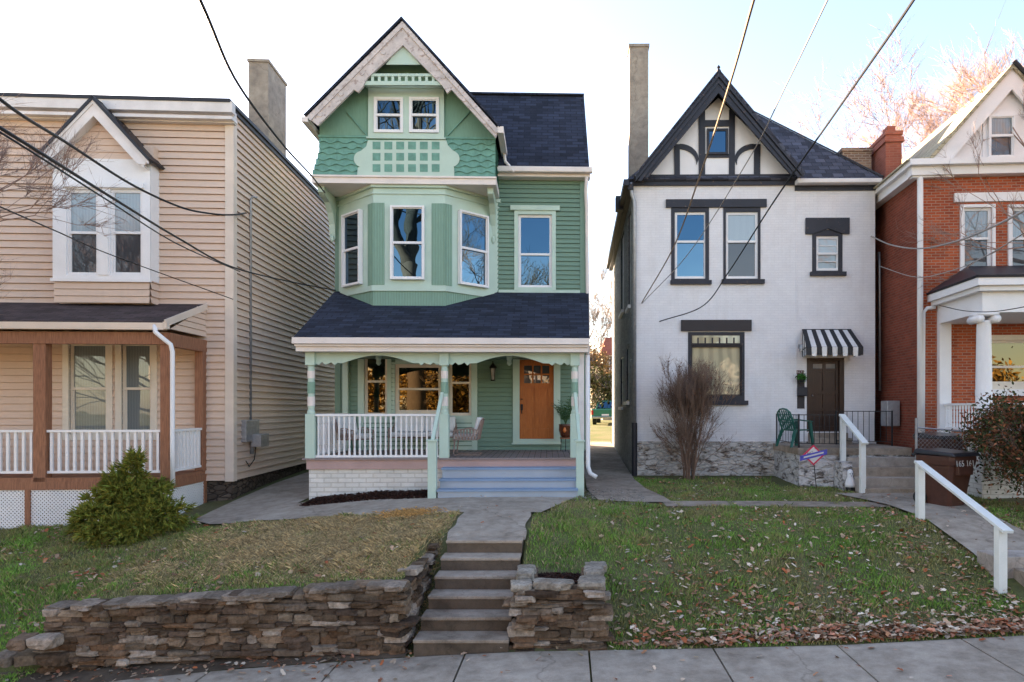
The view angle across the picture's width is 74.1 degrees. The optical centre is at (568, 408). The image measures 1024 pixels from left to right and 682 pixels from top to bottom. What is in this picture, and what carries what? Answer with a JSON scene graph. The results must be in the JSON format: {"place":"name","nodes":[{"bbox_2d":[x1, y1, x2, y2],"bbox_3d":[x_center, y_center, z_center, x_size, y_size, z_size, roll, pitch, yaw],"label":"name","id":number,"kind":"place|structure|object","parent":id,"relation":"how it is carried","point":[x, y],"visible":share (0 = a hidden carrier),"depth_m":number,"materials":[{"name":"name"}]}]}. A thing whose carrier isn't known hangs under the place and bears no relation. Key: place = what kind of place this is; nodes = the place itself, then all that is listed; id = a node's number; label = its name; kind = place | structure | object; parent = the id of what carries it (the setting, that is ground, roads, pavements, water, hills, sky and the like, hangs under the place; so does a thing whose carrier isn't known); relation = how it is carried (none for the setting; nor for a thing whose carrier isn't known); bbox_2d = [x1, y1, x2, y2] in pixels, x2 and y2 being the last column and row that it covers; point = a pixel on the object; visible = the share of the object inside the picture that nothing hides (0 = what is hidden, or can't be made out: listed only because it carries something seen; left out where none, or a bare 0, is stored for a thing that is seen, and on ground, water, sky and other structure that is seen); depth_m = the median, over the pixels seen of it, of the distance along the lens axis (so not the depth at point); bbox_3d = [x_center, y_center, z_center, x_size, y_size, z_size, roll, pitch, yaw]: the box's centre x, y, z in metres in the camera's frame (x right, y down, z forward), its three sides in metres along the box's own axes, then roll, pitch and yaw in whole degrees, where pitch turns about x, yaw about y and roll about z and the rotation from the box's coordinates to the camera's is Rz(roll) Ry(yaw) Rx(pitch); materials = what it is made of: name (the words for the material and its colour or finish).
{"place":"outdoors","nodes":[
{"label":"outdoors","id":0,"kind":"place"},
{"bbox_2d":[0,131,239,271],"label":"overhead cable","id":1,"kind":"object","parent":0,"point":[34,153],"visible":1,"depth_m":7.34,"materials":[{"name":"black rubber"}]},
{"bbox_2d":[79,510,460,639],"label":"dry grass","id":2,"kind":"structure","parent":0,"point":[264,541],"depth_m":10.21,"materials":[{"name":"brown plant"}]},
{"bbox_2d":[0,417,1023,681],"bbox_3d":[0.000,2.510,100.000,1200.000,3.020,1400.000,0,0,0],"label":"ground","id":3,"kind":"structure","parent":0,"point":[600,431],"depth_m":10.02,"materials":[{"name":"green plant"}]},
{"bbox_2d":[0,58,144,314],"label":"bare tree","id":4,"kind":"object","parent":3,"relation":"on","point":[33,186],"visible":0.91,"depth_m":12.26,"materials":[{"name":"brown plant"}]},
{"bbox_2d":[61,444,200,549],"bbox_3d":[-8.350,1.647,12.662,2.573,2.004,1.813,0,0,27],"label":"evergreen shrub","id":5,"kind":"object","parent":3,"relation":"on","point":[120,504],"visible":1,"depth_m":12.40,"materials":[{"name":"green plant"}]},
{"bbox_2d":[0,58,334,528],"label":"tan house","id":6,"kind":"structure","parent":3,"relation":"on","point":[200,395],"depth_m":15.32,"materials":[{"name":"beige wood"}]},
{"bbox_2d":[67,189,97,274],"bbox_3d":[-10.781,-3.905,15.027,0.672,1.901,0.082,0,0,-3],"label":"window","id":7,"kind":"structure","parent":6,"relation":"in","point":[82,259],"depth_m":15.03,"materials":[{"name":"white glass"}]},
{"bbox_2d":[62,344,112,439],"bbox_3d":[-10.894,-0.454,15.348,1.084,2.337,0.150,0,0,-3],"label":"window","id":8,"kind":"structure","parent":6,"relation":"in","point":[87,370],"depth_m":15.37,"materials":[{"name":"beige glass"}]},
{"bbox_2d":[0,206,232,299],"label":"overhead cable","id":9,"kind":"object","parent":6,"relation":"attached to","point":[100,250],"visible":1,"depth_m":11.56,"materials":[{"name":"black rubber"}]},
{"bbox_2d":[0,97,246,215],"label":"overhead cable","id":10,"kind":"object","parent":6,"relation":"attached to","point":[9,106],"visible":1,"depth_m":10.37,"materials":[{"name":"black rubber"}]},
{"bbox_2d":[111,189,141,274],"bbox_3d":[-9.837,-3.919,15.083,0.686,1.908,0.082,0,0,-3],"label":"window","id":11,"kind":"structure","parent":6,"relation":"in","point":[126,246],"depth_m":15.08,"materials":[{"name":"glass"}]},
{"bbox_2d":[115,345,157,439],"bbox_3d":[-9.835,-0.455,15.411,0.915,2.345,0.150,0,0,-3],"label":"window","id":12,"kind":"structure","parent":6,"relation":"in","point":[140,362],"depth_m":15.43,"materials":[{"name":"beige glass"}]},
{"bbox_2d":[0,649,407,681],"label":"soil strip","id":13,"kind":"object","parent":3,"relation":"on","point":[88,675],"visible":0.63,"depth_m":8.21,"materials":[{"name":"brown soil"}]},
{"bbox_2d":[2,650,413,681],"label":"fallen leaves","id":14,"kind":"object","parent":13,"relation":"on","point":[259,671],"visible":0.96,"depth_m":8.13,"materials":[{"name":"brown plant"}]},
{"bbox_2d":[0,515,425,673],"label":"fallen leaves","id":15,"kind":"object","parent":3,"relation":"on","point":[290,571],"visible":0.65,"depth_m":10.52,"materials":[{"name":"brown plant"}]},
{"bbox_2d":[0,542,439,673],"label":"retaining wall","id":16,"kind":"structure","parent":3,"relation":"on","point":[362,617],"depth_m":8.30,"materials":[{"name":"stone"}]},
{"bbox_2d":[0,511,459,681],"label":"grass","id":17,"kind":"structure","parent":3,"relation":"on","point":[8,600],"depth_m":10.38,"materials":[{"name":"green plant"}]},
{"bbox_2d":[211,472,308,511],"bbox_3d":[-6.675,1.828,22.150,1.850,0.716,15.700,0,0,0],"label":"side passage","id":18,"kind":"object","parent":3,"relation":"on","point":[294,489],"visible":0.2,"depth_m":15.65,"materials":[{"name":"concrete"}]},
{"bbox_2d":[197,494,573,523],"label":"walkway","id":19,"kind":"structure","parent":3,"relation":"on","point":[467,504],"depth_m":13.14,"materials":[{"name":"concrete"}]},
{"bbox_2d":[363,506,458,520],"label":"dry grass","id":20,"kind":"object","parent":3,"relation":"on","point":[408,512],"visible":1,"depth_m":12.12,"materials":[{"name":"beige plant"}]},
{"bbox_2d":[299,489,580,584],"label":"mulch","id":21,"kind":"object","parent":3,"relation":"on","point":[377,495],"visible":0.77,"depth_m":13.88,"materials":[{"name":"brown soil"}]},
{"bbox_2d":[292,16,597,499],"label":"green house","id":22,"kind":"structure","parent":3,"relation":"on","point":[457,211],"depth_m":16.28,"materials":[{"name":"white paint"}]},
{"bbox_2d":[0,126,335,290],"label":"overhead cable","id":23,"kind":"object","parent":22,"relation":"attached to","point":[17,138],"visible":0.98,"depth_m":8.04,"materials":[{"name":"black rubber"}]},
{"bbox_2d":[198,0,324,192],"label":"overhead cable","id":24,"kind":"object","parent":22,"relation":"attached to","point":[227,63],"visible":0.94,"depth_m":7.84,"materials":[{"name":"black rubber"}]},
{"bbox_2d":[341,209,362,287],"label":"window","id":25,"kind":"structure","parent":22,"relation":"in","point":[351,222],"depth_m":16.82,"materials":[{"name":"glass"}]},
{"bbox_2d":[335,417,374,454],"bbox_3d":[-4.982,0.627,15.634,0.698,0.866,0.628,0,0,28],"label":"patio chair","id":26,"kind":"object","parent":22,"relation":"on","point":[347,430],"visible":0.69,"depth_m":15.54,"materials":[{"name":"white metal"}]},
{"bbox_2d":[360,359,390,419],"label":"window","id":27,"kind":"structure","parent":22,"relation":"in","point":[377,377],"depth_m":17.43,"materials":[{"name":"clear glass"}]},
{"bbox_2d":[374,97,402,132],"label":"window","id":28,"kind":"structure","parent":22,"relation":"in","point":[388,111],"depth_m":16.17,"materials":[{"name":"glass"}]},
{"bbox_2d":[390,205,424,279],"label":"window","id":29,"kind":"structure","parent":22,"relation":"in","point":[407,222],"depth_m":16.27,"materials":[{"name":"glass"}]},
{"bbox_2d":[393,362,441,413],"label":"window","id":30,"kind":"structure","parent":22,"relation":"in","point":[417,387],"depth_m":17.48,"materials":[{"name":"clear glass"}]},
{"bbox_2d":[388,416,456,451],"bbox_3d":[-3.629,0.627,16.882,1.628,0.866,0.698,0,0,-2],"label":"patio sofa","id":31,"kind":"object","parent":22,"relation":"on","point":[453,425],"visible":0.53,"depth_m":17.00,"materials":[{"name":"beige wicker"}]},
{"bbox_2d":[409,97,438,132],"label":"window","id":32,"kind":"structure","parent":22,"relation":"in","point":[423,111],"depth_m":16.19,"materials":[{"name":"white paint"}]},
{"bbox_2d":[447,363,474,419],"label":"window","id":33,"kind":"structure","parent":22,"relation":"in","point":[461,378],"depth_m":17.51,"materials":[{"name":"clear glass"}]},
{"bbox_2d":[452,417,484,455],"bbox_3d":[-2.293,0.627,15.571,0.698,0.866,0.628,0,0,-2],"label":"patio chair","id":34,"kind":"object","parent":22,"relation":"on","point":[475,434],"visible":1,"depth_m":15.30,"materials":[{"name":"beige wicker"}]},
{"bbox_2d":[458,209,488,288],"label":"window","id":35,"kind":"structure","parent":22,"relation":"in","point":[473,228],"depth_m":16.87,"materials":[{"name":"glass"}]},
{"bbox_2d":[510,205,559,290],"bbox_3d":[-0.875,-4.140,17.523,1.275,2.210,0.190,0,0,-2],"label":"window","id":36,"kind":"structure","parent":22,"relation":"in","point":[534,225],"depth_m":17.56,"materials":[{"name":"glass"}]},
{"bbox_2d":[520,360,553,438],"bbox_3d":[-0.836,-0.242,17.525,0.887,2.052,0.130,0,0,-2],"label":"door","id":37,"kind":"structure","parent":22,"relation":"in","point":[536,378],"depth_m":17.55,"materials":[{"name":"orange wood"}]},
{"bbox_2d":[560,437,569,450],"bbox_3d":[-0.079,0.898,16.991,0.300,0.340,0.308,0,0,0],"label":"plant stand","id":38,"kind":"object","parent":22,"relation":"on","point":[561,438],"visible":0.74,"depth_m":16.88,"materials":[{"name":"black metal"}]},
{"bbox_2d":[551,396,571,436],"bbox_3d":[-0.118,0.199,17.032,0.764,1.048,1.006,0,0,-22],"label":"potted palm","id":39,"kind":"object","parent":38,"relation":"on","point":[564,430],"visible":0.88,"depth_m":16.88,"materials":[{"name":"green plant"}]},
{"bbox_2d":[413,536,523,656],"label":"garden steps","id":40,"kind":"structure","parent":3,"relation":"on","point":[468,595],"depth_m":8.95,"materials":[{"name":"concrete"}]},
{"bbox_2d":[407,495,568,656],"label":"fallen leaves","id":41,"kind":"object","parent":3,"relation":"on","point":[481,522],"visible":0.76,"depth_m":10.28,"materials":[{"name":"brown plant"}]},
{"bbox_2d":[447,512,530,539],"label":"walkway","id":42,"kind":"structure","parent":3,"relation":"on","point":[492,524],"depth_m":10.98,"materials":[{"name":"concrete"}]},
{"bbox_2d":[0,476,1023,647],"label":"fallen leaves","id":43,"kind":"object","parent":3,"relation":"on","point":[887,506],"depth_m":10.88,"materials":[{"name":"brown plant"}]},
{"bbox_2d":[502,561,614,651],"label":"stone wall","id":44,"kind":"structure","parent":3,"relation":"on","point":[560,614],"depth_m":8.32,"materials":[{"name":"grey stone"}]},
{"bbox_2d":[589,256,611,416],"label":"bare tree","id":45,"kind":"object","parent":3,"relation":"on","point":[595,315],"visible":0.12,"depth_m":68.05,"materials":[{"name":"brown plant"}]},
{"bbox_2d":[590,361,611,408],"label":"tree","id":46,"kind":"object","parent":3,"relation":"on","point":[602,386],"visible":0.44,"depth_m":49.20,"materials":[{"name":"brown plant"}]},
{"bbox_2d":[590,341,611,394],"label":"autumn tree","id":47,"kind":"object","parent":3,"relation":"on","point":[597,356],"visible":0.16,"depth_m":56.78,"materials":[{"name":"brown plant"}]},
{"bbox_2d":[591,400,611,424],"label":"pickup truck","id":48,"kind":"object","parent":3,"relation":"on","point":[599,414],"visible":0.49,"depth_m":46.09,"materials":[{"name":"green paint"}]},
{"bbox_2d":[599,338,611,419],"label":"house","id":49,"kind":"structure","parent":3,"relation":"on","point":[607,342],"depth_m":62.07,"materials":[{"name":"brick"}]},
{"bbox_2d":[574,488,648,504],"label":"gravel","id":50,"kind":"structure","parent":3,"relation":"on","point":[592,496],"depth_m":14.12,"materials":[{"name":"grey stone"}]},
{"bbox_2d":[584,442,671,501],"bbox_3d":[1.249,1.678,21.810,1.696,0.415,16.380,0,0,0],"label":"side passage","id":51,"kind":"object","parent":3,"relation":"on","point":[609,468],"visible":0.84,"depth_m":16.93,"materials":[{"name":"concrete"}]},
{"bbox_2d":[648,353,743,479],"bbox_3d":[3.197,0.184,17.332,2.494,3.255,2.532,0,0,0],"label":"bare bush","id":52,"kind":"object","parent":3,"relation":"on","point":[688,403],"visible":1,"depth_m":16.99,"materials":[{"name":"brown plant"}]},
{"bbox_2d":[606,43,883,475],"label":"white house","id":53,"kind":"structure","parent":3,"relation":"on","point":[793,297],"depth_m":18.06,"materials":[{"name":"paint"}]},
{"bbox_2d":[618,357,622,409],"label":"window","id":54,"kind":"structure","parent":53,"relation":"in","point":[619,408],"depth_m":23.15,"materials":[{"name":"grey paint"}]},
{"bbox_2d":[618,231,623,318],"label":"window","id":55,"kind":"structure","parent":53,"relation":"in","point":[622,310],"depth_m":22.92,"materials":[{"name":"grey paint"}]},
{"bbox_2d":[623,346,628,404],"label":"window","id":56,"kind":"structure","parent":53,"relation":"in","point":[626,402],"depth_m":20.43,"materials":[{"name":"grey paint"}]},
{"bbox_2d":[625,209,630,312],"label":"window","id":57,"kind":"structure","parent":53,"relation":"in","point":[628,307],"depth_m":19.72,"materials":[{"name":"grey paint"}]},
{"bbox_2d":[670,207,711,284],"bbox_3d":[3.261,-4.347,18.082,1.092,2.060,0.180,0,0,1],"label":"window","id":58,"kind":"structure","parent":53,"relation":"in","point":[694,269],"depth_m":18.12,"materials":[{"name":"blue glass"}]},
{"bbox_2d":[641,0,754,302],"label":"overhead cable","id":59,"kind":"object","parent":53,"relation":"attached to","point":[740,47],"visible":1,"depth_m":8.68,"materials":[{"name":"black rubber"}]},
{"bbox_2d":[688,332,744,400],"bbox_3d":[3.943,-1.130,18.119,1.506,1.831,0.130,0,0,1],"label":"window","id":60,"kind":"structure","parent":53,"relation":"in","point":[731,357],"depth_m":18.15,"materials":[{"name":"beige glass"}]},
{"bbox_2d":[707,128,727,154],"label":"window","id":61,"kind":"structure","parent":53,"relation":"in","point":[719,146],"depth_m":18.03,"materials":[{"name":"blue glass"}]},
{"bbox_2d":[642,0,827,302],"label":"overhead cable","id":62,"kind":"object","parent":53,"relation":"attached to","point":[763,131],"visible":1,"depth_m":9.88,"materials":[{"name":"black rubber"}]},
{"bbox_2d":[722,207,764,283],"bbox_3d":[4.648,-4.350,18.065,1.133,2.044,0.180,0,0,1],"label":"window","id":63,"kind":"structure","parent":53,"relation":"in","point":[739,223],"depth_m":18.11,"materials":[{"name":"glass"}]},
{"bbox_2d":[659,0,914,321],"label":"overhead cable","id":64,"kind":"object","parent":53,"relation":"attached to","point":[872,59],"visible":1,"depth_m":8.24,"materials":[{"name":"black rubber"}]},
{"bbox_2d":[795,371,807,382],"bbox_3d":[6.160,-0.846,17.904,0.343,0.338,0.251,0,0,-13],"label":"potted plant","id":65,"kind":"object","parent":53,"relation":"attached to","point":[801,377],"depth_m":17.86,"materials":[{"name":"green plant"}]},
{"bbox_2d":[811,360,838,430],"bbox_3d":[6.856,-0.348,18.134,0.762,1.890,0.090,0,0,1],"label":"door","id":66,"kind":"structure","parent":53,"relation":"in","point":[824,373],"depth_m":18.15,"materials":[{"name":"brown wood"}]},
{"bbox_2d":[810,230,846,275],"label":"window","id":67,"kind":"structure","parent":53,"relation":"in","point":[827,245],"depth_m":18.05,"materials":[{"name":"white paint"}]},
{"bbox_2d":[871,209,1023,248],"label":"overhead cable","id":68,"kind":"object","parent":53,"relation":"attached to","point":[1003,221],"visible":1,"depth_m":12.29,"materials":[{"name":"black rubber"}]},
{"bbox_2d":[663,501,893,506],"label":"stepping path","id":69,"kind":"structure","parent":3,"relation":"on","point":[795,503],"depth_m":13.54,"materials":[{"name":"concrete"}]},
{"bbox_2d":[593,503,1023,647],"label":"fallen leaves","id":70,"kind":"object","parent":3,"relation":"on","point":[720,642],"visible":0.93,"depth_m":9.26,"materials":[{"name":"brown plant"}]},
{"bbox_2d":[800,445,826,489],"bbox_3d":[5.643,1.353,15.589,0.600,1.041,0.044,0,0,8],"label":"yard sign","id":71,"kind":"object","parent":3,"relation":"on","point":[813,455],"visible":1,"depth_m":15.58,"materials":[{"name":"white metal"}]},
{"bbox_2d":[614,617,1023,646],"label":"fallen leaves","id":72,"kind":"object","parent":3,"relation":"on","point":[995,625],"visible":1,"depth_m":8.40,"materials":[{"name":"brown plant"}]},
{"bbox_2d":[642,476,1009,509],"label":"fallen leaves","id":73,"kind":"object","parent":3,"relation":"on","point":[748,495],"visible":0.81,"depth_m":15.06,"materials":[{"name":"brown plant"}]},
{"bbox_2d":[773,433,914,492],"bbox_3d":[6.759,1.395,16.465,2.672,1.510,3.450,0,0,1],"label":"entrance stoop","id":74,"kind":"object","parent":3,"relation":"on","point":[890,469],"visible":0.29,"depth_m":15.94,"materials":[{"name":"stone"}]},
{"bbox_2d":[776,413,797,443],"bbox_3d":[5.479,0.530,16.971,0.030,0.800,1.800,0,0,1],"label":"iron railing","id":75,"kind":"object","parent":74,"relation":"on","point":[785,431],"visible":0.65,"depth_m":17.05,"materials":[{"name":"black metal"}]},
{"bbox_2d":[775,408,814,447],"bbox_3d":[5.489,0.457,16.486,0.702,0.947,0.660,0,0,-22],"label":"plastic chair","id":76,"kind":"object","parent":74,"relation":"on","point":[787,422],"visible":0.96,"depth_m":16.34,"materials":[{"name":"green plastic"}]},
{"bbox_2d":[798,414,839,447],"bbox_3d":[5.951,0.530,16.050,0.996,0.800,0.030,0,0,1],"label":"iron railing","id":77,"kind":"object","parent":74,"relation":"on","point":[799,443],"visible":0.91,"depth_m":16.04,"materials":[{"name":"black metal"}]},
{"bbox_2d":[839,414,868,492],"bbox_3d":[6.427,1.059,15.280,0.140,1.866,1.249,0,0,-1],"label":"wooden handrail","id":78,"kind":"object","parent":74,"relation":"on","point":[845,421],"visible":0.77,"depth_m":14.94,"materials":[{"name":"white wood"}]},
{"bbox_2d":[835,410,892,445],"bbox_3d":[7.494,0.490,17.182,1.360,0.880,0.042,0,0,33],"label":"iron railing","id":79,"kind":"object","parent":74,"relation":"on","point":[836,411],"visible":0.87,"depth_m":17.04,"materials":[{"name":"black metal"}]},
{"bbox_2d":[845,469,854,491],"bbox_3d":[6.395,1.640,15.352,0.246,0.520,0.240,0,0,-30],"label":"lawn ornament","id":80,"kind":"object","parent":3,"relation":"on","point":[850,483],"visible":0.96,"depth_m":15.28,"materials":[{"name":"white paint"}]},
{"bbox_2d":[776,16,1023,157],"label":"bare tree","id":81,"kind":"object","parent":3,"relation":"on","point":[931,126],"visible":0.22,"depth_m":35.89,"materials":[{"name":"brown plant"}]},
{"bbox_2d":[837,493,1023,555],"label":"walkway","id":82,"kind":"structure","parent":3,"relation":"on","point":[968,529],"depth_m":11.75,"materials":[{"name":"concrete"}]},
{"bbox_2d":[911,448,980,506],"bbox_3d":[7.406,1.346,13.332,0.782,1.098,1.005,0,0,-24],"label":"trash bin","id":83,"kind":"object","parent":82,"relation":"on","point":[954,467],"visible":0.91,"depth_m":13.04,"materials":[{"name":"brown plastic"}]},
{"bbox_2d":[845,492,1023,563],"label":"fallen leaves","id":84,"kind":"object","parent":3,"relation":"on","point":[936,514],"visible":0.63,"depth_m":12.27,"materials":[{"name":"brown plant"}]},
{"bbox_2d":[913,432,963,449],"bbox_3d":[8.409,1.101,15.334,0.782,1.098,1.005,0,0,-10],"label":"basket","id":85,"kind":"object","parent":3,"relation":"on","point":[939,438],"visible":0.35,"depth_m":14.94,"materials":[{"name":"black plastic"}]},
{"bbox_2d":[915,418,967,494],"bbox_3d":[7.826,1.100,14.200,1.101,1.800,0.060,0,0,0],"label":"chain link fence","id":86,"kind":"object","parent":3,"relation":"on","point":[916,433],"visible":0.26,"depth_m":14.20,"materials":[{"name":"grey metal"}]},
{"bbox_2d":[869,59,1023,498],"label":"red brick house","id":87,"kind":"structure","parent":3,"relation":"on","point":[937,365],"depth_m":16.11,"materials":[{"name":"red brick"}]},
{"bbox_2d":[880,233,1023,277],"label":"overhead cable","id":88,"kind":"object","parent":87,"relation":"attached to","point":[963,266],"visible":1,"depth_m":12.33,"materials":[{"name":"black rubber"}]},
{"bbox_2d":[960,204,995,270],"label":"window","id":89,"kind":"structure","parent":87,"relation":"in","point":[968,255],"depth_m":16.15,"materials":[{"name":"glass"}]},
{"bbox_2d":[939,305,1023,311],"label":"overhead cable","id":90,"kind":"object","parent":87,"relation":"attached to","point":[982,311],"visible":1,"depth_m":13.54,"materials":[{"name":"grey rubber"}]},
{"bbox_2d":[982,111,1018,156],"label":"window","id":91,"kind":"structure","parent":87,"relation":"in","point":[1000,124],"depth_m":15.93,"materials":[{"name":"white paint"}]},
{"bbox_2d":[992,335,1023,395],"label":"window","id":92,"kind":"structure","parent":87,"relation":"in","point":[1007,350],"depth_m":16.11,"materials":[{"name":"beige glass"}]},
{"bbox_2d":[1008,204,1023,265],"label":"window","id":93,"kind":"structure","parent":87,"relation":"in","point":[1015,256],"depth_m":16.10,"materials":[{"name":"white glass"}]},
{"bbox_2d":[896,8,1023,288],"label":"bare tree","id":94,"kind":"object","parent":3,"relation":"on","point":[964,73],"visible":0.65,"depth_m":16.18,"materials":[{"name":"brown plant"}]},
{"bbox_2d":[914,460,1013,593],"bbox_3d":[6.166,1.837,10.732,0.140,1.806,2.867,0,0,4],"label":"wooden handrail","id":95,"kind":"object","parent":3,"relation":"on","point":[1001,529],"visible":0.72,"depth_m":9.98,"materials":[{"name":"white wood"}]},
{"bbox_2d":[944,381,1023,504],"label":"leafy bush","id":96,"kind":"object","parent":3,"relation":"on","point":[996,422],"visible":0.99,"depth_m":12.78,"materials":[{"name":"green plant"}]},
{"bbox_2d":[977,550,1023,586],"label":"garden steps","id":97,"kind":"structure","parent":3,"relation":"on","point":[1015,564],"depth_m":9.77,"materials":[{"name":"concrete"}]},
{"bbox_2d":[0,0,1023,402],"label":"sky","id":98,"kind":"structure","parent":0,"point":[164,48],"materials":[{"name":"white"}]},
{"bbox_2d":[111,636,1023,681],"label":"sidewalk","id":99,"kind":"structure","parent":0,"point":[994,659],"depth_m":7.75,"materials":[{"name":"concrete"}]},
{"bbox_2d":[64,635,1004,681],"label":"fallen leaves","id":100,"kind":"object","parent":99,"relation":"on","point":[634,648],"visible":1,"depth_m":7.92,"materials":[{"name":"brown plant"}]}
]}

